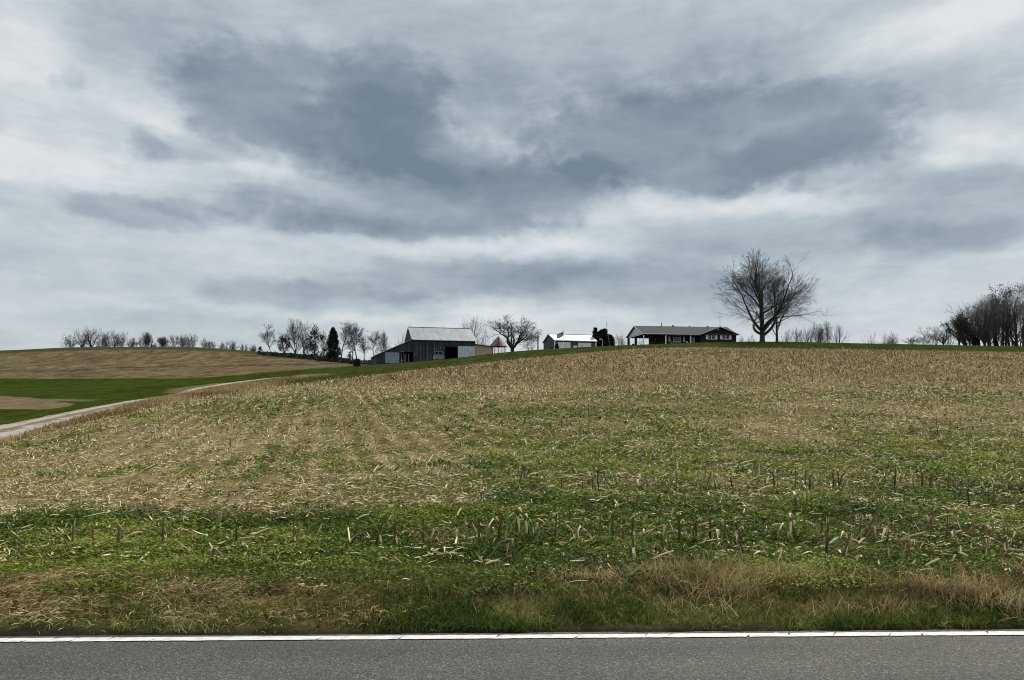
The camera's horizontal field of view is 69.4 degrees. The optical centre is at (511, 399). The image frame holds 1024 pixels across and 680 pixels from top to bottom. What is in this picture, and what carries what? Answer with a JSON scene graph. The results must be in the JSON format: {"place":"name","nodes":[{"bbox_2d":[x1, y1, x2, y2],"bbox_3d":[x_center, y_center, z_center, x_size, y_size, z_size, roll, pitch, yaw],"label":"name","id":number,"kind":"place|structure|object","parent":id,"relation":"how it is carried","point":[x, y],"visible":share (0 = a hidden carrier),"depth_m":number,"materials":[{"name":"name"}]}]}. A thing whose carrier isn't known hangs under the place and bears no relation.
{"place":"outdoors","nodes":[
{"label":"outdoors","id":0,"kind":"place"},
{"bbox_2d":[0,342,1023,636],"bbox_3d":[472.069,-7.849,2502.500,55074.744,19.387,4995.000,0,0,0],"label":"ground","id":1,"kind":"structure","parent":0,"point":[34,384],"depth_m":21.31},
{"bbox_2d":[60,334,77,347],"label":"bare shrub","id":2,"kind":"object","parent":1,"relation":"on","point":[69,343],"visible":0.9,"depth_m":261.66,"materials":[{"name":"grey plant"}]},
{"bbox_2d":[70,330,92,346],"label":"bare tree","id":3,"kind":"object","parent":1,"relation":"on","point":[81,342],"visible":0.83,"depth_m":260.87,"materials":[{"name":"grey plant"}]},
{"bbox_2d":[80,327,112,346],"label":"bare tree","id":4,"kind":"object","parent":1,"relation":"on","point":[91,338],"visible":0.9,"depth_m":261.16,"materials":[{"name":"grey plant"}]},
{"bbox_2d":[92,332,115,346],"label":"bare shrub","id":5,"kind":"object","parent":1,"relation":"on","point":[103,340],"visible":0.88,"depth_m":260.78,"materials":[{"name":"grey plant"}]},
{"bbox_2d":[102,328,119,346],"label":"bare shrub","id":6,"kind":"object","parent":1,"relation":"on","point":[115,344],"visible":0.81,"depth_m":262.31,"materials":[{"name":"grey plant"}]},
{"bbox_2d":[109,331,127,346],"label":"bare shrub","id":7,"kind":"object","parent":1,"relation":"on","point":[122,339],"visible":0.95,"depth_m":261.30,"materials":[{"name":"grey plant"}]},
{"bbox_2d":[116,522,129,544],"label":"corn stalk","id":8,"kind":"object","parent":1,"relation":"on","point":[118,534],"visible":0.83,"depth_m":8.06,"materials":[{"name":"brown plant"}]},
{"bbox_2d":[0,377,277,441],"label":"gravel drive","id":9,"kind":"structure","parent":1,"relation":"on","point":[16,428],"depth_m":39.80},
{"bbox_2d":[139,332,154,346],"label":"bare tree","id":10,"kind":"object","parent":1,"relation":"on","point":[148,342],"visible":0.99,"depth_m":261.59,"materials":[{"name":"grey plant"}]},
{"bbox_2d":[156,337,167,346],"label":"bare tree","id":11,"kind":"object","parent":1,"relation":"on","point":[163,341],"visible":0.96,"depth_m":261.14,"materials":[{"name":"grey plant"}]},
{"bbox_2d":[176,335,189,346],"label":"bare shrub","id":12,"kind":"object","parent":1,"relation":"on","point":[180,341],"visible":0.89,"depth_m":261.59,"materials":[{"name":"grey plant"}]},
{"bbox_2d":[179,529,199,542],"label":"corn stalk","id":13,"kind":"object","parent":1,"relation":"on","point":[183,530],"visible":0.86,"depth_m":8.07,"materials":[{"name":"beige plant"}]},
{"bbox_2d":[181,334,198,346],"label":"bare shrub","id":14,"kind":"object","parent":1,"relation":"on","point":[188,344],"visible":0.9,"depth_m":261.42,"materials":[{"name":"grey plant"}]},
{"bbox_2d":[211,547,225,562],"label":"corn stalk","id":15,"kind":"object","parent":1,"relation":"on","point":[214,549],"visible":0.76,"depth_m":7.28,"materials":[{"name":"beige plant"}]},
{"bbox_2d":[259,324,277,352],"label":"bare tree","id":16,"kind":"object","parent":1,"relation":"on","point":[265,336],"visible":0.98,"depth_m":221.51,"materials":[{"name":"grey plant"}]},
{"bbox_2d":[277,333,291,352],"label":"bare tree","id":17,"kind":"object","parent":1,"relation":"on","point":[280,347],"visible":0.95,"depth_m":221.06,"materials":[{"name":"grey plant"}]},
{"bbox_2d":[278,319,308,353],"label":"bare tree","id":18,"kind":"object","parent":1,"relation":"on","point":[294,337],"visible":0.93,"depth_m":221.25,"materials":[{"name":"grey plant"}]},
{"bbox_2d":[290,319,312,351],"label":"bare tree","id":19,"kind":"object","parent":1,"relation":"on","point":[300,327],"visible":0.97,"depth_m":220.05,"materials":[{"name":"grey plant"}]},
{"bbox_2d":[303,336,316,352],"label":"bare tree","id":20,"kind":"object","parent":1,"relation":"on","point":[308,345],"visible":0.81,"depth_m":221.72,"materials":[{"name":"grey plant"}]},
{"bbox_2d":[256,351,370,363],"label":"brush","id":21,"kind":"object","parent":1,"relation":"on","point":[310,357],"visible":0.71,"depth_m":215.00,"materials":[{"name":"black plant"}]},
{"bbox_2d":[309,343,320,356],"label":"cedar","id":22,"kind":"object","parent":1,"relation":"on","point":[314,349],"visible":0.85,"depth_m":217.54,"materials":[{"name":"plant"}]},
{"bbox_2d":[307,323,326,352],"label":"bare tree","id":23,"kind":"object","parent":1,"relation":"on","point":[314,333],"visible":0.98,"depth_m":221.20,"materials":[{"name":"grey plant"}]},
{"bbox_2d":[316,331,328,348],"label":"bare tree","id":24,"kind":"object","parent":1,"relation":"on","point":[324,343],"visible":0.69,"depth_m":223.25,"materials":[{"name":"grey plant"}]},
{"bbox_2d":[323,327,341,359],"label":"columnar cedar","id":25,"kind":"object","parent":1,"relation":"on","point":[333,349],"visible":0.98,"depth_m":213.25,"materials":[{"name":"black plant"}]},
{"bbox_2d":[339,320,363,357],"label":"bare tree","id":26,"kind":"object","parent":1,"relation":"on","point":[346,328],"visible":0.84,"depth_m":221.94,"materials":[{"name":"grey plant"}]},
{"bbox_2d":[339,322,364,358],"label":"bare tree","id":27,"kind":"object","parent":1,"relation":"on","point":[357,330],"visible":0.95,"depth_m":220.62,"materials":[{"name":"grey plant"}]},
{"bbox_2d":[342,324,364,356],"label":"bare tree","id":28,"kind":"object","parent":1,"relation":"on","point":[353,341],"visible":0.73,"depth_m":222.04,"materials":[{"name":"grey plant"}]},
{"bbox_2d":[350,519,358,544],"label":"corn stalk","id":29,"kind":"object","parent":1,"relation":"on","point":[355,531],"visible":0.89,"depth_m":8.12,"materials":[{"name":"brown plant"}]},
{"bbox_2d":[355,336,371,358],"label":"bare tree","id":30,"kind":"object","parent":1,"relation":"on","point":[363,344],"visible":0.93,"depth_m":221.41,"materials":[{"name":"grey plant"}]},
{"bbox_2d":[362,330,385,355],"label":"bare tree","id":31,"kind":"object","parent":1,"relation":"on","point":[374,339],"visible":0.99,"depth_m":204.67,"materials":[{"name":"grey plant"}]},
{"bbox_2d":[375,520,382,543],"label":"corn stalk","id":32,"kind":"object","parent":1,"relation":"on","point":[378,535],"visible":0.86,"depth_m":8.14,"materials":[{"name":"brown plant"}]},
{"bbox_2d":[375,332,388,353],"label":"bare tree","id":33,"kind":"object","parent":1,"relation":"on","point":[383,341],"visible":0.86,"depth_m":204.53,"materials":[{"name":"grey plant"}]},
{"bbox_2d":[410,528,431,542],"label":"corn stalk","id":34,"kind":"object","parent":1,"relation":"on","point":[414,535],"visible":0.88,"depth_m":8.13,"materials":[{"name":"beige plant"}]},
{"bbox_2d":[417,527,440,543],"bbox_3d":[-0.930,1.522,8.110,0.306,0.257,0.100,0,0,19],"label":"corn stalk","id":35,"kind":"object","parent":1,"relation":"on","point":[433,529],"visible":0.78,"depth_m":8.09,"materials":[{"name":"brown plant"}]},
{"bbox_2d":[371,327,493,363],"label":"barn","id":36,"kind":"structure","parent":1,"relation":"on","point":[427,343],"depth_m":152.30,"materials":[{"name":"black metal"}]},
{"bbox_2d":[385,352,398,362],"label":"stall door","id":37,"kind":"structure","parent":36,"relation":"in","point":[390,357],"depth_m":148.73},
{"bbox_2d":[414,346,444,361],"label":"plank door","id":38,"kind":"structure","parent":36,"relation":"in","point":[421,353],"depth_m":150.71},
{"bbox_2d":[451,345,474,357],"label":"sliding door","id":39,"kind":"structure","parent":36,"relation":"in","point":[463,350],"depth_m":152.93,"materials":[{"name":"white metal"}]},
{"bbox_2d":[437,527,458,543],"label":"corn stalk","id":40,"kind":"object","parent":1,"relation":"on","point":[457,531],"visible":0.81,"depth_m":8.04,"materials":[{"name":"beige plant"}]},
{"bbox_2d":[458,314,489,344],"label":"bare tree","id":41,"kind":"object","parent":1,"relation":"on","point":[471,327],"visible":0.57,"depth_m":205.44,"materials":[{"name":"grey plant"}]},
{"bbox_2d":[486,518,497,539],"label":"corn stalk","id":42,"kind":"object","parent":1,"relation":"on","point":[487,530],"visible":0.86,"depth_m":8.12,"materials":[{"name":"brown plant"}]},
{"bbox_2d":[495,513,500,539],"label":"corn stalk","id":43,"kind":"object","parent":1,"relation":"on","point":[499,528],"visible":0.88,"depth_m":8.10,"materials":[{"name":"brown plant"}]},
{"bbox_2d":[490,336,507,352],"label":"corn crib","id":44,"kind":"object","parent":1,"relation":"on","point":[498,342],"visible":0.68,"depth_m":160.85,"materials":[{"name":"grey metal"}]},
{"bbox_2d":[489,538,513,557],"bbox_3d":[-0.077,1.503,7.327,0.294,0.260,0.125,0,0,-31],"label":"corn stalk","id":45,"kind":"object","parent":1,"relation":"on","point":[510,545],"visible":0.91,"depth_m":7.34,"materials":[{"name":"brown plant"}]},
{"bbox_2d":[0,346,1023,590],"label":"crop residue","id":46,"kind":"object","parent":1,"relation":"on","point":[164,496],"visible":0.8,"depth_m":20.70,"materials":[{"name":"beige plant"}]},
{"bbox_2d":[0,391,1023,597],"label":"green weeds","id":47,"kind":"object","parent":1,"relation":"on","point":[931,465],"visible":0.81,"depth_m":9.69,"materials":[{"name":"green plant"}]},
{"bbox_2d":[0,413,1023,567],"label":"fallen stalks","id":48,"kind":"object","parent":1,"relation":"on","point":[497,560],"visible":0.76,"depth_m":15.71,"materials":[{"name":"beige dry plant"}]},
{"bbox_2d":[1,553,1023,634],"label":"verge grass","id":49,"kind":"structure","parent":1,"relation":"on","point":[464,613],"depth_m":5.88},
{"bbox_2d":[484,314,542,351],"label":"spreading tree","id":50,"kind":"object","parent":1,"relation":"on","point":[519,339],"visible":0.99,"depth_m":171.55,"materials":[{"name":"brown plant"}]},
{"bbox_2d":[515,507,523,538],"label":"corn stalk","id":51,"kind":"object","parent":1,"relation":"on","point":[518,521],"visible":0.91,"depth_m":8.18,"materials":[{"name":"beige plant"}]},
{"bbox_2d":[19,347,1023,453],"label":"corn stubble","id":52,"kind":"object","parent":1,"relation":"on","point":[648,368],"visible":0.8,"depth_m":76.92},
{"bbox_2d":[542,334,596,348],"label":"garage","id":53,"kind":"structure","parent":1,"relation":"on","point":[570,340],"depth_m":172.25,"materials":[{"name":"grey metal"}]},
{"bbox_2d":[558,342,570,347],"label":"overhead door","id":54,"kind":"structure","parent":53,"relation":"in","point":[566,344],"depth_m":170.69,"materials":[{"name":"white paint"}]},
{"bbox_2d":[582,516,593,541],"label":"corn stalk","id":55,"kind":"object","parent":1,"relation":"on","point":[586,524],"visible":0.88,"depth_m":8.18,"materials":[{"name":"brown plant"}]},
{"bbox_2d":[596,514,600,538],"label":"corn stalk","id":56,"kind":"object","parent":1,"relation":"on","point":[599,520],"visible":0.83,"depth_m":8.14,"materials":[{"name":"brown plant"}]},
{"bbox_2d":[594,329,611,345],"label":"cedar","id":57,"kind":"object","parent":1,"relation":"on","point":[600,335],"visible":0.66,"depth_m":174.76,"materials":[{"name":"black plant"}]},
{"bbox_2d":[604,511,613,540],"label":"corn stalk","id":58,"kind":"object","parent":1,"relation":"on","point":[611,523],"visible":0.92,"depth_m":8.17,"materials":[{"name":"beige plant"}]},
{"bbox_2d":[615,538,631,555],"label":"corn stalk","id":59,"kind":"object","parent":1,"relation":"on","point":[616,540],"visible":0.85,"depth_m":7.36,"materials":[{"name":"brown plant"}]},
{"bbox_2d":[644,524,667,539],"bbox_3d":[1.597,1.502,8.167,0.276,0.247,0.090,0,0,-6],"label":"corn stalk","id":60,"kind":"object","parent":1,"relation":"on","point":[654,528],"visible":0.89,"depth_m":8.20,"materials":[{"name":"beige plant"}]},
{"bbox_2d":[646,542,668,559],"bbox_3d":[1.442,1.522,7.327,0.229,0.221,0.098,0,0,10],"label":"corn stalk","id":61,"kind":"object","parent":1,"relation":"on","point":[651,549],"visible":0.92,"depth_m":7.33,"materials":[{"name":"brown plant"}]},
{"bbox_2d":[678,516,684,540],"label":"corn stalk","id":62,"kind":"object","parent":1,"relation":"on","point":[679,530],"visible":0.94,"depth_m":8.19,"materials":[{"name":"brown plant"}]},
{"bbox_2d":[626,323,739,344],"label":"ranch house","id":63,"kind":"structure","parent":1,"relation":"on","point":[661,334],"depth_m":168.16,"materials":[{"name":"brick"}]},
{"bbox_2d":[697,527,719,540],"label":"corn stalk","id":64,"kind":"object","parent":1,"relation":"on","point":[717,532],"visible":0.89,"depth_m":8.21,"materials":[{"name":"beige plant"}]},
{"bbox_2d":[720,516,725,541],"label":"corn stalk","id":65,"kind":"object","parent":1,"relation":"on","point":[723,536],"visible":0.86,"depth_m":8.22,"materials":[{"name":"brown plant"}]},
{"bbox_2d":[735,530,745,559],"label":"corn stalk","id":66,"kind":"object","parent":1,"relation":"on","point":[739,539],"visible":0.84,"depth_m":7.38,"materials":[{"name":"beige plant"}]},
{"bbox_2d":[710,248,834,341],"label":"shade tree","id":67,"kind":"object","parent":1,"relation":"on","point":[755,287],"visible":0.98,"depth_m":165.45,"materials":[{"name":"brown plant"}]},
{"bbox_2d":[749,274,811,341],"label":"shade tree","id":68,"kind":"object","parent":1,"relation":"on","point":[777,328],"visible":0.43,"depth_m":170.28,"materials":[{"name":"brown plant"}]},
{"bbox_2d":[789,513,797,541],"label":"corn stalk","id":69,"kind":"object","parent":1,"relation":"on","point":[792,524],"visible":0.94,"depth_m":8.20,"materials":[{"name":"beige plant"}]},
{"bbox_2d":[791,328,806,341],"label":"bare shrub","id":70,"kind":"object","parent":1,"relation":"on","point":[800,339],"visible":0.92,"depth_m":191.04,"materials":[{"name":"grey plant"}]},
{"bbox_2d":[799,319,817,341],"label":"bare tree","id":71,"kind":"object","parent":1,"relation":"on","point":[809,338],"visible":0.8,"depth_m":204.25,"materials":[{"name":"grey plant"}]},
{"bbox_2d":[808,324,828,341],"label":"bare tree","id":72,"kind":"object","parent":1,"relation":"on","point":[820,333],"visible":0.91,"depth_m":204.53,"materials":[{"name":"grey plant"}]},
{"bbox_2d":[820,529,828,557],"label":"corn stalk","id":73,"kind":"object","parent":1,"relation":"on","point":[826,541],"visible":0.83,"depth_m":7.39,"materials":[{"name":"brown plant"}]},
{"bbox_2d":[819,321,834,342],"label":"bare tree","id":74,"kind":"object","parent":1,"relation":"on","point":[827,330],"visible":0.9,"depth_m":204.70,"materials":[{"name":"grey plant"}]},
{"bbox_2d":[831,326,848,342],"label":"bare tree","id":75,"kind":"object","parent":1,"relation":"on","point":[839,334],"visible":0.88,"depth_m":204.38,"materials":[{"name":"grey plant"}]},
{"bbox_2d":[843,531,851,555],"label":"corn stalk","id":76,"kind":"object","parent":1,"relation":"on","point":[846,545],"visible":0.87,"depth_m":7.42,"materials":[{"name":"beige plant"}]},
{"bbox_2d":[858,514,862,540],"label":"corn stalk","id":77,"kind":"object","parent":1,"relation":"on","point":[860,522],"visible":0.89,"depth_m":8.24,"materials":[{"name":"beige plant"}]},
{"bbox_2d":[855,525,875,540],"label":"corn stalk","id":78,"kind":"object","parent":1,"relation":"on","point":[874,531],"visible":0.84,"depth_m":8.22,"materials":[{"name":"beige plant"}]},
{"bbox_2d":[863,511,877,540],"bbox_3d":[3.966,1.432,8.210,0.172,0.400,0.057,0,0,40],"label":"corn stalk","id":79,"kind":"object","parent":1,"relation":"on","point":[871,522],"visible":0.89,"depth_m":8.20,"materials":[{"name":"beige plant"}]},
{"bbox_2d":[866,525,888,540],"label":"corn stalk","id":80,"kind":"object","parent":1,"relation":"on","point":[885,529],"visible":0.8,"depth_m":8.18,"materials":[{"name":"beige plant"}]},
{"bbox_2d":[880,332,902,343],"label":"bare tree","id":81,"kind":"object","parent":1,"relation":"on","point":[890,339],"visible":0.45,"depth_m":230.32,"materials":[{"name":"grey plant"}]},
{"bbox_2d":[889,538,912,557],"bbox_3d":[3.904,1.513,7.402,0.262,0.255,0.112,0,0,3],"label":"corn stalk","id":82,"kind":"object","parent":1,"relation":"on","point":[907,545],"visible":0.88,"depth_m":7.40,"materials":[{"name":"beige plant"}]},
{"bbox_2d":[912,331,935,344],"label":"bare shrub","id":83,"kind":"object","parent":1,"relation":"on","point":[926,336],"visible":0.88,"depth_m":175.47,"materials":[{"name":"grey plant"}]},
{"bbox_2d":[920,512,934,536],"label":"corn stalk","id":84,"kind":"object","parent":1,"relation":"on","point":[929,521],"visible":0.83,"depth_m":8.18,"materials":[{"name":"beige plant"}]},
{"bbox_2d":[917,326,945,344],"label":"bare shrub","id":85,"kind":"object","parent":1,"relation":"on","point":[930,336],"visible":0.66,"depth_m":179.66,"materials":[{"name":"grey plant"}]},
{"bbox_2d":[931,323,952,344],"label":"bare tree","id":86,"kind":"object","parent":1,"relation":"on","point":[940,340],"visible":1,"depth_m":172.47,"materials":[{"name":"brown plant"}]},
{"bbox_2d":[940,310,976,344],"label":"bare tree","id":87,"kind":"object","parent":1,"relation":"on","point":[958,321],"visible":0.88,"depth_m":176.45,"materials":[{"name":"black plant"}]},
{"bbox_2d":[944,313,974,344],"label":"bare tree","id":88,"kind":"object","parent":1,"relation":"on","point":[962,337],"visible":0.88,"depth_m":175.81,"materials":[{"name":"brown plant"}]},
{"bbox_2d":[944,304,987,345],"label":"bare tree","id":89,"kind":"object","parent":1,"relation":"on","point":[978,342],"visible":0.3,"depth_m":178.91,"materials":[{"name":"brown plant"}]},
{"bbox_2d":[966,523,991,539],"bbox_3d":[5.212,1.506,8.300,0.294,0.242,0.078,0,0,33],"label":"corn stalk","id":90,"kind":"object","parent":1,"relation":"on","point":[985,529],"visible":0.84,"depth_m":8.27,"materials":[{"name":"beige plant"}]},
{"bbox_2d":[971,520,991,536],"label":"corn stalk","id":91,"kind":"object","parent":1,"relation":"on","point":[973,527],"visible":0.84,"depth_m":8.28,"materials":[{"name":"beige plant"}]},
{"bbox_2d":[966,294,1001,345],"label":"bare tree","id":92,"kind":"object","parent":1,"relation":"on","point":[987,338],"visible":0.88,"depth_m":172.48,"materials":[{"name":"brown plant"}]},
{"bbox_2d":[964,294,1008,345],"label":"bare tree","id":93,"kind":"object","parent":1,"relation":"on","point":[984,322],"visible":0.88,"depth_m":172.43,"materials":[{"name":"brown plant"}]},
{"bbox_2d":[974,297,1018,345],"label":"bare tree","id":94,"kind":"object","parent":1,"relation":"on","point":[994,343],"visible":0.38,"depth_m":176.71,"materials":[{"name":"brown plant"}]},
{"bbox_2d":[985,538,1009,554],"bbox_3d":[4.915,1.514,7.513,0.284,0.234,0.093,0,0,-13],"label":"corn stalk","id":95,"kind":"object","parent":1,"relation":"on","point":[987,540],"visible":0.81,"depth_m":7.46,"materials":[{"name":"beige plant"}]},
{"bbox_2d":[978,289,1017,345],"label":"bare tree","id":96,"kind":"object","parent":1,"relation":"on","point":[997,341],"visible":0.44,"depth_m":176.41,"materials":[{"name":"brown plant"}]},
{"bbox_2d":[984,283,1022,345],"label":"bare tree","id":97,"kind":"object","parent":1,"relation":"on","point":[1009,289],"visible":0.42,"depth_m":178.94,"materials":[{"name":"brown plant"}]},
{"bbox_2d":[986,290,1023,345],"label":"bare tree","id":98,"kind":"object","parent":1,"relation":"on","point":[1002,340],"visible":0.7,"depth_m":173.73,"materials":[{"name":"brown plant"}]},
{"bbox_2d":[989,282,1023,345],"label":"bare tree","id":99,"kind":"object","parent":1,"relation":"on","point":[1022,321],"visible":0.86,"depth_m":171.66,"materials":[{"name":"brown plant"}]},
{"bbox_2d":[991,294,1023,345],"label":"bare tree","id":100,"kind":"object","parent":1,"relation":"on","point":[1010,325],"visible":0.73,"depth_m":173.08,"materials":[{"name":"brown plant"}]},
{"bbox_2d":[1004,537,1011,556],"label":"corn stalk","id":101,"kind":"object","parent":1,"relation":"on","point":[1006,545],"visible":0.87,"depth_m":7.42,"materials":[{"name":"beige plant"}]},
{"bbox_2d":[1002,524,1023,539],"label":"corn stalk","id":102,"kind":"object","parent":1,"relation":"on","point":[1004,529],"visible":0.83,"depth_m":8.28,"materials":[{"name":"beige plant"}]},
{"bbox_2d":[0,629,1023,679],"bbox_3d":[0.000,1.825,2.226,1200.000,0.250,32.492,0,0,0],"label":"road","id":103,"kind":"structure","parent":0,"point":[949,657],"depth_m":4.99,"materials":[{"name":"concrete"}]},
{"bbox_2d":[0,631,1023,641],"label":"road edge line","id":104,"kind":"object","parent":103,"relation":"on","point":[510,636],"visible":1,"depth_m":5.45,"materials":[{"name":"paint"}]},
{"bbox_2d":[0,372,1023,628],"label":"dead grass","id":105,"kind":"structure","parent":0,"point":[710,578],"depth_m":6.27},
{"bbox_2d":[0,0,1023,359],"label":"sky","id":106,"kind":"structure","parent":0,"point":[217,171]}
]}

